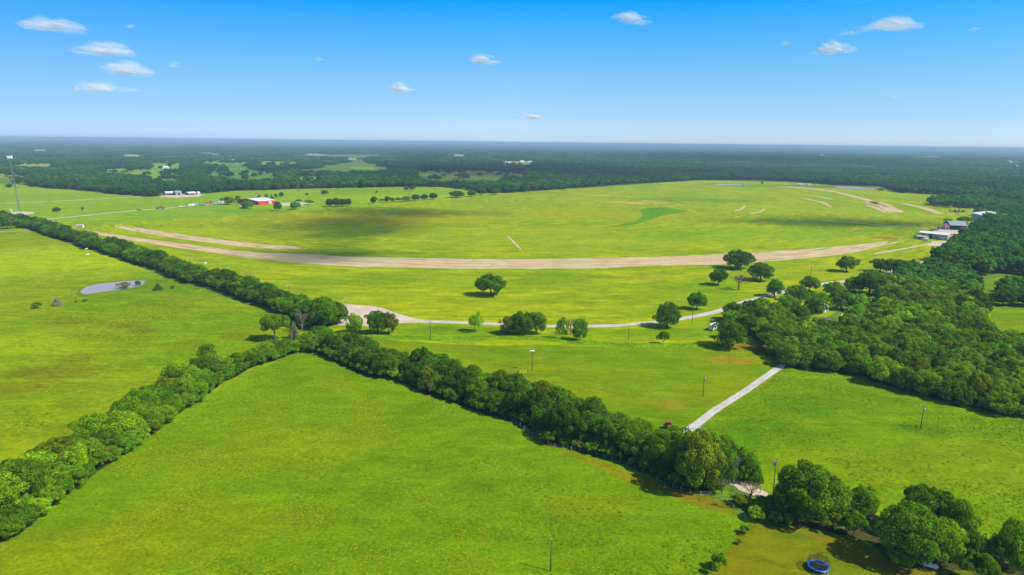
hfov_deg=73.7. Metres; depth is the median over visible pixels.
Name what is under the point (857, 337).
woodland tree
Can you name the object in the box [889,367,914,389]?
woodland tree
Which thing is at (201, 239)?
dirt strip
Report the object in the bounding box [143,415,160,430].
hedgerow tree
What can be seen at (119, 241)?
hedgerow tree
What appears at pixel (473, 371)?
hedgerow tree
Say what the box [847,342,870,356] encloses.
woodland tree
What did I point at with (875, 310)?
woodland tree
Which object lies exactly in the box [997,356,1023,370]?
woodland tree
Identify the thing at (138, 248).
hedgerow tree
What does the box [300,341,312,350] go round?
shrub
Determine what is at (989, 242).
woodland
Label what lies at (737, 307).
woodland tree
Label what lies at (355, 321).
tree
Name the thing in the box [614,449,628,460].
shrub
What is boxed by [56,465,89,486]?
hedgerow tree
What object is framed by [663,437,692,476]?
hedgerow tree
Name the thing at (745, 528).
shrub
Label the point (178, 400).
hedgerow tree
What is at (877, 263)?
tree
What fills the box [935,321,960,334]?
woodland tree
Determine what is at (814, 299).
tree
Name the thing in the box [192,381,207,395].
hedgerow tree
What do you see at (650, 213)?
sod patch
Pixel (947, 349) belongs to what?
woodland tree
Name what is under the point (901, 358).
woodland tree
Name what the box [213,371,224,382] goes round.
shrub
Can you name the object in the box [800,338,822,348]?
woodland tree
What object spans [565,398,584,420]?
hedgerow tree
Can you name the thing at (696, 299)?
tree
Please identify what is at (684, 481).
shrub
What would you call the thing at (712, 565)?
shrub
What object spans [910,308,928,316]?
woodland tree
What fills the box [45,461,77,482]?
hedgerow tree
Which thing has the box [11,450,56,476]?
hedgerow tree
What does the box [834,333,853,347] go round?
woodland tree
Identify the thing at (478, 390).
hedgerow tree
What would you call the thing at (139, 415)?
hedgerow tree
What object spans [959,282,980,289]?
woodland tree
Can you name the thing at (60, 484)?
shrub
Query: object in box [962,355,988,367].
woodland tree
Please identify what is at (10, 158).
mast
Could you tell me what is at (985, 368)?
woodland tree
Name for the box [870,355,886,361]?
woodland tree
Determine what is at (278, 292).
hedgerow tree
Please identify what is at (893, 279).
woodland tree
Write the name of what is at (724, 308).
woodland tree
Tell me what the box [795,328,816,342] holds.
woodland tree
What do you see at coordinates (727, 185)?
pond bank
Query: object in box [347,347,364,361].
hedgerow tree
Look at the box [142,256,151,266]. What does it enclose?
hedgerow tree
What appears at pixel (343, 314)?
tree
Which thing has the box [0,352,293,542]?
leaf litter
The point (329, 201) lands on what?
tree
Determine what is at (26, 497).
shrub
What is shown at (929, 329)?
woodland tree
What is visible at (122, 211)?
road
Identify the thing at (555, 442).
leaf litter
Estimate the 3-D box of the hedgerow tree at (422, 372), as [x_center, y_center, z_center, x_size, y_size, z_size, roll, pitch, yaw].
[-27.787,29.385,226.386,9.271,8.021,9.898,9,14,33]
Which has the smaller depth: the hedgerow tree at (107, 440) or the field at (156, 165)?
the hedgerow tree at (107, 440)
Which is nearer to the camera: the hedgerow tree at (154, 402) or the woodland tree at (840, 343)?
the hedgerow tree at (154, 402)
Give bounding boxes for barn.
[173,191,181,194]
[185,191,195,194]
[237,197,274,204]
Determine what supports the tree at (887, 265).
on the sod field at (562, 223)
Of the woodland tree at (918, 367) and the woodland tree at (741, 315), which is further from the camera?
the woodland tree at (741, 315)
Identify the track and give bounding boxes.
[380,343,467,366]
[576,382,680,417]
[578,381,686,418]
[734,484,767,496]
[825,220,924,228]
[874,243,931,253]
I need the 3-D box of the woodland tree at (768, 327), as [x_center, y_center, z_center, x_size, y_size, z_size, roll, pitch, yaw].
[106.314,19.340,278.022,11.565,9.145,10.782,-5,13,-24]
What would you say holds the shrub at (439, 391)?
on the meadow
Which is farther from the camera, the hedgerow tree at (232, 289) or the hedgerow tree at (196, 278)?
the hedgerow tree at (196, 278)
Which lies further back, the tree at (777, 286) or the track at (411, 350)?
the tree at (777, 286)
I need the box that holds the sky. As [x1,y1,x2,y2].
[0,0,1023,148]
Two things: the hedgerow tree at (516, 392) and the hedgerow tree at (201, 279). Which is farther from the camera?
the hedgerow tree at (201, 279)
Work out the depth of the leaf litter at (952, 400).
236.41 m
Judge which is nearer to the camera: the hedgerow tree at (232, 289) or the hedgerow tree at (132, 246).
the hedgerow tree at (232, 289)
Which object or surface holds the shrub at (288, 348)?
on the pasture at (40, 268)
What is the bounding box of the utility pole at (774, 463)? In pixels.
[771,457,776,510]
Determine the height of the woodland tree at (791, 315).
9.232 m
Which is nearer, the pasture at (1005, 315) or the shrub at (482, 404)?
the shrub at (482, 404)
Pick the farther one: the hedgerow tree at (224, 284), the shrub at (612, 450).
the hedgerow tree at (224, 284)
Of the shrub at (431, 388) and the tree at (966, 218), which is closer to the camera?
the shrub at (431, 388)
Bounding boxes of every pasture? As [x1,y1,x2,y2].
[0,224,303,480]
[983,277,1023,333]
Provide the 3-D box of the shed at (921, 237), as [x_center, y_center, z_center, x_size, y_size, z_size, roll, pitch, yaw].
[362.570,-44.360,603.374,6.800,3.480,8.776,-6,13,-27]
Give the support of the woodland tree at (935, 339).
on the leaf litter at (952, 400)
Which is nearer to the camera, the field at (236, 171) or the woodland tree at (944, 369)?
the woodland tree at (944, 369)
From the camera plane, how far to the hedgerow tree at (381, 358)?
236.11 m
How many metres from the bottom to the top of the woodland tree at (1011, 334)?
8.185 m
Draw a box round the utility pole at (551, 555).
[550,538,551,570]
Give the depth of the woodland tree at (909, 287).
355.70 m
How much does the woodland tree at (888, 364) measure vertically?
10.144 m
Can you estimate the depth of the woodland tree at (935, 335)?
269.76 m
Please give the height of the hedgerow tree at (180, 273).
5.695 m
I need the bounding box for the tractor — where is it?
[663,421,673,429]
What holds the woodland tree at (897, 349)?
on the leaf litter at (952, 400)
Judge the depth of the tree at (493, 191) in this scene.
1051.25 m
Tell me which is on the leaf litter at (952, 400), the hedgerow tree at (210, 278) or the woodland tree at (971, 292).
the woodland tree at (971, 292)
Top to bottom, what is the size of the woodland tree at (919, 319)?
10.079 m
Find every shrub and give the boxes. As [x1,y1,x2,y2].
[0,507,12,517]
[0,512,25,538]
[13,493,32,509]
[24,497,51,516]
[31,302,42,306]
[38,484,65,504]
[52,478,74,491]
[80,463,94,477]
[87,451,111,467]
[100,446,120,460]
[114,439,137,452]
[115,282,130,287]
[169,402,179,413]
[179,392,196,405]
[203,380,213,392]
[207,377,222,387]
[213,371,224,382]
[219,367,234,378]
[230,365,242,374]
[236,362,249,369]
[255,355,266,361]
[265,348,279,360]
[276,347,286,356]
[282,346,291,353]
[287,341,300,352]
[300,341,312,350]
[308,342,323,351]
[322,347,333,353]
[328,350,338,359]
[332,349,342,359]
[342,358,351,365]
[349,361,356,367]
[360,363,369,370]
[367,367,374,375]
[374,366,388,376]
[386,369,399,377]
[398,373,409,379]
[410,375,419,384]
[416,378,429,390]
[428,384,438,393]
[435,388,446,396]
[443,388,455,399]
[450,393,462,400]
[467,397,479,408]
[476,400,489,410]
[489,405,501,413]
[517,413,530,423]
[530,423,541,431]
[535,428,546,436]
[538,430,554,442]
[557,435,571,445]
[571,439,584,448]
[582,438,601,451]
[598,443,616,456]
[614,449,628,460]
[638,455,653,468]
[667,471,683,484]
[679,477,700,489]
[702,477,723,491]
[707,561,716,571]
[711,552,727,568]
[739,525,750,532]
[798,360,812,368]
[844,365,857,373]
[954,394,973,405]
[977,399,988,409]
[1012,408,1023,416]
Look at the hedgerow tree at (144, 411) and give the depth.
191.80 m
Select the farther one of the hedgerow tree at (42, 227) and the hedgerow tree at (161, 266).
the hedgerow tree at (42, 227)
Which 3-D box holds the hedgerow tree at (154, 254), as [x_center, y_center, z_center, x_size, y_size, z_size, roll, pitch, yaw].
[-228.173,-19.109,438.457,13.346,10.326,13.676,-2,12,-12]
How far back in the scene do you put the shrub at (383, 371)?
234.43 m
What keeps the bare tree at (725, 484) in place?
on the meadow
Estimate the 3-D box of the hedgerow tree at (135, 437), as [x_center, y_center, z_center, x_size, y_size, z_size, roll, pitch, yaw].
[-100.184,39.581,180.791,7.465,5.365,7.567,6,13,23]
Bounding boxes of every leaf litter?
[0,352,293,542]
[12,224,327,325]
[308,347,707,493]
[736,328,1023,416]
[777,503,1022,574]
[973,268,1023,275]
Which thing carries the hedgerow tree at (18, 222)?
on the pasture at (40, 268)
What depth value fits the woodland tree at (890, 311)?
300.44 m
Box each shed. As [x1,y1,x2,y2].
[916,235,928,239]
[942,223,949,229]
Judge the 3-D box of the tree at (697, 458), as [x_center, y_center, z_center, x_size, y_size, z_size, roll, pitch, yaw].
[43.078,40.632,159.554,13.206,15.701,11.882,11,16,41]
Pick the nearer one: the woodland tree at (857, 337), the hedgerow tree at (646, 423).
the hedgerow tree at (646, 423)
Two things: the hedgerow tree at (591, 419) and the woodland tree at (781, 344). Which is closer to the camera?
the hedgerow tree at (591, 419)
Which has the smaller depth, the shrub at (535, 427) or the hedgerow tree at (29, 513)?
the hedgerow tree at (29, 513)
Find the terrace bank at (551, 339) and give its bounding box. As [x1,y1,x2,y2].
[362,334,726,347]
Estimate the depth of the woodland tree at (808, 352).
250.22 m
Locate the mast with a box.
[6,156,20,211]
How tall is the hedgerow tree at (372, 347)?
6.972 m
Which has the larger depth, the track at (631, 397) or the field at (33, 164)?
the field at (33, 164)
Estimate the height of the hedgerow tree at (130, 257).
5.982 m
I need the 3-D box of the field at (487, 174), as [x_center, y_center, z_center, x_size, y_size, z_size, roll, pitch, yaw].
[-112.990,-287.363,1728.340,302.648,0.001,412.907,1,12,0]
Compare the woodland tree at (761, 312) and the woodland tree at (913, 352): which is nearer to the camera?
the woodland tree at (913, 352)
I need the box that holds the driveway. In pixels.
[683,362,787,508]
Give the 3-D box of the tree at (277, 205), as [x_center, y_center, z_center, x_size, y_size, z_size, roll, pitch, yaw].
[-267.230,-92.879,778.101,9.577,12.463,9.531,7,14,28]
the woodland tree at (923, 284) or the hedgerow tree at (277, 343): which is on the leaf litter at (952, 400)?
the woodland tree at (923, 284)
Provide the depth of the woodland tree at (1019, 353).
250.49 m
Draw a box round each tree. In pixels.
[0,218,12,228]
[0,458,46,492]
[0,470,29,509]
[5,502,40,528]
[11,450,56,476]
[12,219,25,227]
[19,214,29,218]
[25,436,74,466]
[29,476,54,497]
[39,224,53,231]
[45,228,52,235]
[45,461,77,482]
[50,228,60,235]
[51,207,60,211]
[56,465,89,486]
[59,225,71,230]
[59,443,94,472]
[62,431,89,450]
[65,232,76,239]
[67,411,116,444]
[73,437,105,461]
[81,231,98,236]
[82,238,97,248]
[91,240,99,249]
[95,428,122,449]
[97,240,105,246]
[97,410,146,436]
[103,236,117,241]
[103,243,117,252]
[104,398,142,414]
[111,246,121,256]
[114,239,126,246]
[118,241,133,250]
[120,426,145,445]
[121,249,132,258]
[121,396,150,411]
[123,252,136,260]
[123,386,157,403]
[123,411,144,424]
[125,421,150,441]
[126,244,141,249]
[127,253,137,260]
[130,246,147,252]
[134,406,165,415]
[135,254,145,264]
[139,393,166,408]
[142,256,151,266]
[142,383,171,396]
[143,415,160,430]
[146,250,169,259]
[147,258,158,266]
[147,412,165,427]
[148,390,177,403]
[152,259,160,268]
[154,377,187,387]
[157,362,204,380]
[157,403,177,421]
[158,261,169,271]
[160,255,177,263]
[164,262,174,267]
[167,265,185,276]
[167,395,187,410]
[169,385,186,395]
[172,258,181,263]
[173,268,181,276]
[173,374,197,388]
[175,260,192,266]
[177,271,185,279]
[180,272,197,281]
[184,269,201,282]
[184,369,212,382]
[184,387,206,401]
[189,354,219,370]
[190,263,207,269]
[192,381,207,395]
[193,274,202,283]
[196,343,216,356]
[199,273,210,285]
[201,368,213,377]
[202,352,223,365]
[205,275,215,286]
[205,363,225,372]
[206,268,227,278]
[211,278,218,286]
[215,269,237,283]
[216,278,226,290]
[219,357,235,367]
[220,279,231,289]
[223,196,235,203]
[227,282,240,294]
[227,352,246,364]
[229,286,238,294]
[230,275,259,288]
[234,288,247,296]
[237,289,251,299]
[241,200,254,207]
[243,279,257,288]
[244,354,257,366]
[245,289,257,301]
[245,347,264,355]
[246,282,261,289]
[254,282,272,293]
[254,291,270,304]
[256,341,275,358]
[258,284,279,298]
[259,313,290,339]
[263,294,279,305]
[266,340,286,349]
[267,297,280,307]
[271,289,286,296]
[271,297,289,311]
[273,201,281,209]
[278,300,294,313]
[280,291,294,298]
[280,338,293,345]
[289,306,297,314]
[290,201,300,208]
[290,293,309,303]
[290,308,298,317]
[295,299,305,307]
[295,308,312,326]
[295,310,309,331]
[295,331,318,348]
[297,296,341,325]
[308,325,334,339]
[316,334,328,345]
[319,333,340,347]
[325,198,332,206]
[327,316,340,324]
[329,302,348,323]
[329,337,347,350]
[331,198,340,204]
[334,332,350,340]
[338,342,352,352]
[339,198,346,206]
[340,341,362,357]
[342,332,362,342]
[344,312,362,332]
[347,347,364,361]
[349,334,379,349]
[352,349,375,363]
[364,310,387,333]
[364,354,378,366]
[365,343,379,353]
[370,196,377,203]
[370,352,396,370]
[375,347,386,352]
[380,312,398,334]
[382,348,402,358]
[385,358,402,370]
[395,351,408,360]
[399,358,414,375]
[403,196,410,200]
[404,359,432,378]
[409,346,432,363]
[411,194,420,200]
[416,363,444,383]
[419,353,450,370]
[420,194,427,199]
[427,358,461,376]
[429,193,437,199]
[429,374,443,388]
[436,374,461,392]
[446,365,466,377]
[449,191,464,197]
[453,376,474,398]
[456,364,481,388]
[466,380,492,400]
[467,190,476,196]
[468,311,483,331]
[474,273,506,295]
[474,372,497,391]
[476,187,486,194]
[482,386,502,406]
[487,369,513,391]
[487,390,515,413]
[490,188,498,193]
[498,316,517,334]
[499,371,530,404]
[504,381,532,413]
[509,311,535,334]
[518,387,552,420]
[528,312,546,333]
[528,398,554,426]
[529,380,554,406]
[537,410,563,430]
[539,386,575,407]
[542,398,582,424]
[543,404,566,438]
[551,404,581,439]
[552,394,583,407]
[555,316,568,334]
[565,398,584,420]
[567,318,574,334]
[571,318,587,338]
[575,409,603,442]
[579,396,608,435]
[594,416,623,448]
[603,411,631,440]
[611,421,646,456]
[624,417,655,429]
[626,427,659,458]
[644,430,675,469]
[652,302,681,327]
[656,331,669,341]
[657,424,688,452]
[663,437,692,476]
[664,435,688,480]
[674,429,728,490]
[687,291,707,309]
[695,428,726,456]
[699,462,718,482]
[705,429,717,434]
[708,268,728,284]
[709,319,747,347]
[713,442,738,486]
[716,477,730,494]
[718,433,740,461]
[721,310,739,321]
[722,301,742,315]
[723,249,755,268]
[724,303,742,312]
[728,453,741,490]
[730,274,751,289]
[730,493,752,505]
[732,446,760,480]
[736,313,757,323]
[738,313,757,334]
[739,305,753,313]
[741,300,757,310]
[744,481,760,495]
[747,262,774,280]
[747,465,763,484]
[747,505,765,519]
[749,307,771,319]
[751,319,768,334]
[753,495,775,511]
[754,296,770,302]
[755,299,771,306]
[755,331,782,348]
[759,323,785,338]
[762,321,782,330]
[762,338,780,354]
[765,310,779,315]
[765,318,784,324]
[765,494,778,509]
[766,279,784,296]
[766,315,788,323]
[767,511,782,524]
[768,302,787,312]
[773,482,796,515]
[774,342,799,355]
[774,458,846,520]
[776,345,803,366]
[778,294,800,309]
[779,317,797,327]
[780,312,801,322]
[780,326,801,341]
[783,284,807,300]
[783,336,802,346]
[783,513,793,526]
[790,303,811,318]
[792,316,810,325]
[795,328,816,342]
[796,320,816,331]
[796,345,819,363]
[799,276,820,290]
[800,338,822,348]
[804,291,832,312]
[807,325,834,337]
[809,333,832,340]
[811,317,826,322]
[815,318,831,330]
[815,348,845,370]
[816,336,832,344]
[817,342,841,355]
[818,481,854,515]
[819,512,844,530]
[821,339,847,348]
[822,281,845,293]
[828,289,854,309]
[828,320,843,326]
[830,347,856,369]
[831,325,844,333]
[831,329,841,337]
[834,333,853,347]
[836,256,860,271]
[837,325,859,333]
[838,313,857,325]
[839,316,860,326]
[840,510,870,535]
[843,278,865,292]
[843,326,867,340]
[844,304,870,317]
[846,355,873,374]
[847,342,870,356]
[848,293,871,308]
[848,332,873,348]
[850,270,889,294]
[850,483,880,518]
[855,316,871,326]
[858,321,880,333]
[863,335,884,349]
[864,301,887,308]
[865,307,883,313]
[865,329,880,334]
[866,333,882,342]
[866,356,899,383]
[867,313,883,320]
[869,258,889,271]
[869,343,891,356]
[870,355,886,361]
[871,318,896,328]
[872,348,894,359]
[874,500,946,565]
[875,296,893,306]
[876,292,897,300]
[877,284,890,292]
[879,285,907,296]
[879,308,904,320]
[880,271,892,275]
[880,324,899,332]
[880,333,893,340]
[881,258,898,272]
[881,336,904,348]
[882,347,910,366]
[883,314,903,322]
[883,364,916,378]
[884,275,896,281]
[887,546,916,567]
[888,347,908,358]
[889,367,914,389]
[890,298,906,306]
[890,327,915,336]
[892,259,912,266]
[894,332,917,350]
[895,278,913,284]
[896,275,907,279]
[896,306,917,315]
[898,279,913,285]
[898,295,910,299]
[900,311,916,321]
[901,483,960,519]
[902,285,916,290]
[903,322,919,326]
[904,301,924,308]
[904,350,922,354]
[904,355,931,369]
[905,282,921,290]
[905,344,925,353]
[908,327,930,342]
[908,352,933,365]
[908,365,936,386]
[909,276,924,282]
[909,290,933,299]
[909,315,931,324]
[910,295,925,300]
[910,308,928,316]
[911,369,942,393]
[914,299,933,309]
[914,335,931,346]
[915,282,927,287]
[915,321,934,327]
[918,313,935,324]
[918,325,938,336]
[918,341,944,348]
[918,515,969,564]
[919,345,946,362]
[921,304,942,311]
[922,284,945,294]
[926,309,943,316]
[928,333,942,341]
[930,325,959,335]
[930,355,954,370]
[931,338,942,344]
[932,303,948,313]
[932,365,955,376]
[933,315,947,322]
[934,279,945,284]
[934,293,955,303]
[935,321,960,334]
[935,371,958,394]
[936,377,976,401]
[936,498,981,548]
[937,338,958,348]
[937,361,969,374]
[939,289,957,294]
[939,346,956,357]
[940,278,955,283]
[940,299,956,308]
[940,309,955,315]
[940,332,967,341]
[941,350,963,362]
[943,287,959,293]
[944,316,962,323]
[946,305,964,313]
[947,281,959,286]
[949,358,975,368]
[951,320,971,328]
[951,340,970,348]
[952,346,983,361]
[953,294,966,302]
[953,312,973,318]
[953,329,980,343]
[954,315,972,322]
[955,296,977,305]
[956,216,976,223]
[956,280,969,287]
[956,368,991,400]
[958,289,968,294]
[958,549,1001,574]
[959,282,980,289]
[961,301,980,310]
[962,308,989,317]
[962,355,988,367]
[965,289,985,295]
[965,529,988,556]
[967,319,983,328]
[967,342,994,353]
[970,313,995,324]
[972,208,983,211]
[972,281,982,287]
[973,293,993,305]
[973,298,984,307]
[973,316,989,323]
[974,357,992,365]
[975,364,1001,378]
[976,337,999,344]
[976,373,1002,398]
[977,307,990,316]
[977,330,1003,342]
[977,350,995,361]
[977,389,1020,414]
[979,301,993,311]
[979,322,1001,331]
[983,339,1016,355]
[983,347,1011,356]
[984,379,1021,400]
[985,536,1011,560]
[986,361,1009,371]
[991,348,1016,365]
[992,517,1023,563]
[993,374,1019,382]
[995,368,1008,376]
[996,336,1015,342]
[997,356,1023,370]
[1002,327,1018,334]
[1003,332,1019,336]
[1004,338,1023,351]
[1004,366,1023,377]
[1009,368,1023,383]
[1009,382,1023,393]
[1009,388,1023,410]
[1010,548,1023,574]
[1011,335,1023,341]
[1016,351,1023,360]
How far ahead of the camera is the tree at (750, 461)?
163.34 m
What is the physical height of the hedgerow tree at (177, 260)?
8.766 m
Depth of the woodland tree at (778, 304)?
315.30 m
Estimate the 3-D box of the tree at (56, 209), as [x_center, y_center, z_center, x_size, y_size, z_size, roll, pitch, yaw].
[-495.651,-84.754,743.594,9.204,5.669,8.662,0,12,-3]
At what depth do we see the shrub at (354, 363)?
242.86 m
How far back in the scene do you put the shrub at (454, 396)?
212.85 m
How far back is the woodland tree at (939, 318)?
296.32 m
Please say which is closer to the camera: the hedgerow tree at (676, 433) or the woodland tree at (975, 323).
the hedgerow tree at (676, 433)
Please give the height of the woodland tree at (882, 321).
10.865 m
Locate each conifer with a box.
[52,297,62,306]
[153,283,163,290]
[288,321,298,339]
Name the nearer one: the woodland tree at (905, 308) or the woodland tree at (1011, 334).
the woodland tree at (1011, 334)
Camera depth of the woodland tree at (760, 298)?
325.07 m
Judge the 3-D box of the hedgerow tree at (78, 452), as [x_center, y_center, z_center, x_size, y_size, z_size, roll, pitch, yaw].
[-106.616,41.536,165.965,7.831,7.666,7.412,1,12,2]
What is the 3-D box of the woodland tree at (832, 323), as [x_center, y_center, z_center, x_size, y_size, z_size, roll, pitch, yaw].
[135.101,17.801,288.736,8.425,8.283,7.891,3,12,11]
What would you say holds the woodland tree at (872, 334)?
on the leaf litter at (952, 400)
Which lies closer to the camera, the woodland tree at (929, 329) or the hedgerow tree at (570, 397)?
the hedgerow tree at (570, 397)
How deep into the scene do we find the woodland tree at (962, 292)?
353.52 m
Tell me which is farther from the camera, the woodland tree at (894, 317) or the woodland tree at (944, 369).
the woodland tree at (894, 317)
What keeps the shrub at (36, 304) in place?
on the pasture at (40, 268)
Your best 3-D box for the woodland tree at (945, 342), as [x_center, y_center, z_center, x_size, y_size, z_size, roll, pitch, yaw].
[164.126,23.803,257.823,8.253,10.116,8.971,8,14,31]
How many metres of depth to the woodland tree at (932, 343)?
255.50 m
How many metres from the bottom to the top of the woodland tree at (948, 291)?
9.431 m
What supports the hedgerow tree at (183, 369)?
on the pasture at (40, 268)
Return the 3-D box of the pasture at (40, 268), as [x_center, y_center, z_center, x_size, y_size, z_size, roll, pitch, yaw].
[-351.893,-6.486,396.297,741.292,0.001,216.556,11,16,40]
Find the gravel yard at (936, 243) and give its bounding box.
[927,229,958,245]
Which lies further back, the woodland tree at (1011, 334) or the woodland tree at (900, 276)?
the woodland tree at (900, 276)
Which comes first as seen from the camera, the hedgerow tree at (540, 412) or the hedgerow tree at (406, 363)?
the hedgerow tree at (540, 412)
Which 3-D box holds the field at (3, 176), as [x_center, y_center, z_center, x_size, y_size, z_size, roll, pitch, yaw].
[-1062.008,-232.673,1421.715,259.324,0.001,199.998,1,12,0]
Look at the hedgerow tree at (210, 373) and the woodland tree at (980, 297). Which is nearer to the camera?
the hedgerow tree at (210, 373)
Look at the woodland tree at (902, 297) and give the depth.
336.10 m
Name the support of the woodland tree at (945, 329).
on the leaf litter at (952, 400)
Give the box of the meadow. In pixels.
[0,349,749,574]
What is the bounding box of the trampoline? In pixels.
[806,553,829,574]
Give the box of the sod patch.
[609,207,686,226]
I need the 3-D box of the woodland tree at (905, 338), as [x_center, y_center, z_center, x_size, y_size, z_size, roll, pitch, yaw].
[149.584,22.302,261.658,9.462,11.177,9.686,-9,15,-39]
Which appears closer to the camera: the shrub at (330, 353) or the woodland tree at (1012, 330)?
the shrub at (330, 353)
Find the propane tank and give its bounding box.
[922,561,938,570]
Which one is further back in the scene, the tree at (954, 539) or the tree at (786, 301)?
the tree at (786, 301)
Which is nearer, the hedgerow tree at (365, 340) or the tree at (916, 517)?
the tree at (916, 517)
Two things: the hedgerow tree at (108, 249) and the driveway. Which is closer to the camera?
the driveway
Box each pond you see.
[80,280,144,293]
[836,186,875,188]
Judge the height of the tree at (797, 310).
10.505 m
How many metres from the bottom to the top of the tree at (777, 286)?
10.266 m
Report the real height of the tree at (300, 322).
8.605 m
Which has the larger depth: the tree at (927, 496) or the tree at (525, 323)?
the tree at (525, 323)
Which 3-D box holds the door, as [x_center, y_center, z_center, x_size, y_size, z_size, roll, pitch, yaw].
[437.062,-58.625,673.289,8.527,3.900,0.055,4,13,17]
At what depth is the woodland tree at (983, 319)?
295.71 m
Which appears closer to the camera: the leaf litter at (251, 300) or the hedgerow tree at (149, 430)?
the hedgerow tree at (149, 430)
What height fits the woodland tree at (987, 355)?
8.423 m
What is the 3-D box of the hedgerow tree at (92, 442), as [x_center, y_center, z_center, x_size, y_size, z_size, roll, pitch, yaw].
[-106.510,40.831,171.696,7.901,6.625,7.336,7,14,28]
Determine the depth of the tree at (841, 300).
338.42 m
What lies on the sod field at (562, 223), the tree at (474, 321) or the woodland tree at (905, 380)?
the tree at (474, 321)
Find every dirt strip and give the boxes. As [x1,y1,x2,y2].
[87,230,898,268]
[114,225,307,249]
[758,185,882,204]
[794,196,831,207]
[865,204,885,212]
[866,201,902,212]
[901,203,942,213]
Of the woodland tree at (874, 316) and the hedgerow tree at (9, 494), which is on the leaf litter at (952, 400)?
the woodland tree at (874, 316)
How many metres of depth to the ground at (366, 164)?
1212.74 m
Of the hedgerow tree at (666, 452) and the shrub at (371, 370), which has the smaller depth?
the hedgerow tree at (666, 452)
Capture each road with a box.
[0,195,159,203]
[50,203,224,218]
[421,262,922,327]
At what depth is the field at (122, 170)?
1732.62 m
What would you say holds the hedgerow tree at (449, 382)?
on the meadow
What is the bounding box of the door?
[950,226,959,229]
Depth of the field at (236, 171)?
1637.93 m
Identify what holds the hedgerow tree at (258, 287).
on the sod field at (562, 223)
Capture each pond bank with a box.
[77,279,148,295]
[711,183,743,185]
[832,185,877,189]
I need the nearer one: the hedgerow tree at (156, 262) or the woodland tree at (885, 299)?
the woodland tree at (885, 299)
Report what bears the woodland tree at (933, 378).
on the leaf litter at (952, 400)
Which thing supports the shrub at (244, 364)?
on the pasture at (40, 268)
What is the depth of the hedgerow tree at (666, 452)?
162.89 m
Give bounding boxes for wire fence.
[517,421,745,515]
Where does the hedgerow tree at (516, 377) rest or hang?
on the ground at (366, 164)
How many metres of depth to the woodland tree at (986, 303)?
330.06 m
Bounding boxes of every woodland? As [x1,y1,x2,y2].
[0,138,1023,156]
[0,145,1023,171]
[0,158,1023,198]
[891,193,1023,302]
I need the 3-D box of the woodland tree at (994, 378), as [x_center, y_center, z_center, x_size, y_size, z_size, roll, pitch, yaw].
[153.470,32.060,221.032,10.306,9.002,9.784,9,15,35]
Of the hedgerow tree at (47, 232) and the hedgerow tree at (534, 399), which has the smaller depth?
the hedgerow tree at (534, 399)
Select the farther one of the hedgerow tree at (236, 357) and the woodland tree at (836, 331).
the woodland tree at (836, 331)
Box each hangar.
[919,231,952,239]
[943,221,966,229]
[971,211,996,217]
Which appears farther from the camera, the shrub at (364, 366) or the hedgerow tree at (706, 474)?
the shrub at (364, 366)
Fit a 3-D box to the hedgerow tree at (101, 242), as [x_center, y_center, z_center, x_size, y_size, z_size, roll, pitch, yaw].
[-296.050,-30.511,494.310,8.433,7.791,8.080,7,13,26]
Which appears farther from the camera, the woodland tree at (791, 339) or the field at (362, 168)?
the field at (362, 168)
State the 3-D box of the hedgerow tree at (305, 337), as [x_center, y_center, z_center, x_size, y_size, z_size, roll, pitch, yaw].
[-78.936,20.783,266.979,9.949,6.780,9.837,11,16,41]
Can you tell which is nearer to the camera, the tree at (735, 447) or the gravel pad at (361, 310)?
the tree at (735, 447)
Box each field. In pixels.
[0,174,22,177]
[0,183,500,223]
[16,163,49,166]
[47,180,985,346]
[107,168,127,171]
[123,168,177,179]
[152,163,180,167]
[205,161,296,163]
[206,168,272,177]
[299,332,781,487]
[350,167,375,168]
[418,171,522,177]
[504,161,530,163]
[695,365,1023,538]
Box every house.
[163,191,173,194]
[811,303,829,312]
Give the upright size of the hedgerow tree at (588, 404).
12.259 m
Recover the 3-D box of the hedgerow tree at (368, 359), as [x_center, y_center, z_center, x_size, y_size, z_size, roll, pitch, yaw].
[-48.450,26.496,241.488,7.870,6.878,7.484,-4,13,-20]
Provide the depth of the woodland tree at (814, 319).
294.79 m
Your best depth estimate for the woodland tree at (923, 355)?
241.16 m
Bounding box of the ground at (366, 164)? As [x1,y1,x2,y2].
[0,138,1023,520]
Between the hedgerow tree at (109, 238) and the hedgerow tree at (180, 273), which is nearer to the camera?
the hedgerow tree at (180, 273)
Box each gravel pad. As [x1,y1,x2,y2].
[11,211,33,214]
[161,194,200,197]
[281,202,310,205]
[334,304,422,325]
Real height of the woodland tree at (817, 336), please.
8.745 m
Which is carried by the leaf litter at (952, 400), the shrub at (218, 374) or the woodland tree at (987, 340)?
the woodland tree at (987, 340)
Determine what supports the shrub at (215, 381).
on the pasture at (40, 268)
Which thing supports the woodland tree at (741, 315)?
on the leaf litter at (952, 400)
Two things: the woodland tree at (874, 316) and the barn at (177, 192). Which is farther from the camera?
the barn at (177, 192)
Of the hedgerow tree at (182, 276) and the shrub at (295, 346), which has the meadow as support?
the shrub at (295, 346)
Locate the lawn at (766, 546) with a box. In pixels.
[706,516,1013,574]

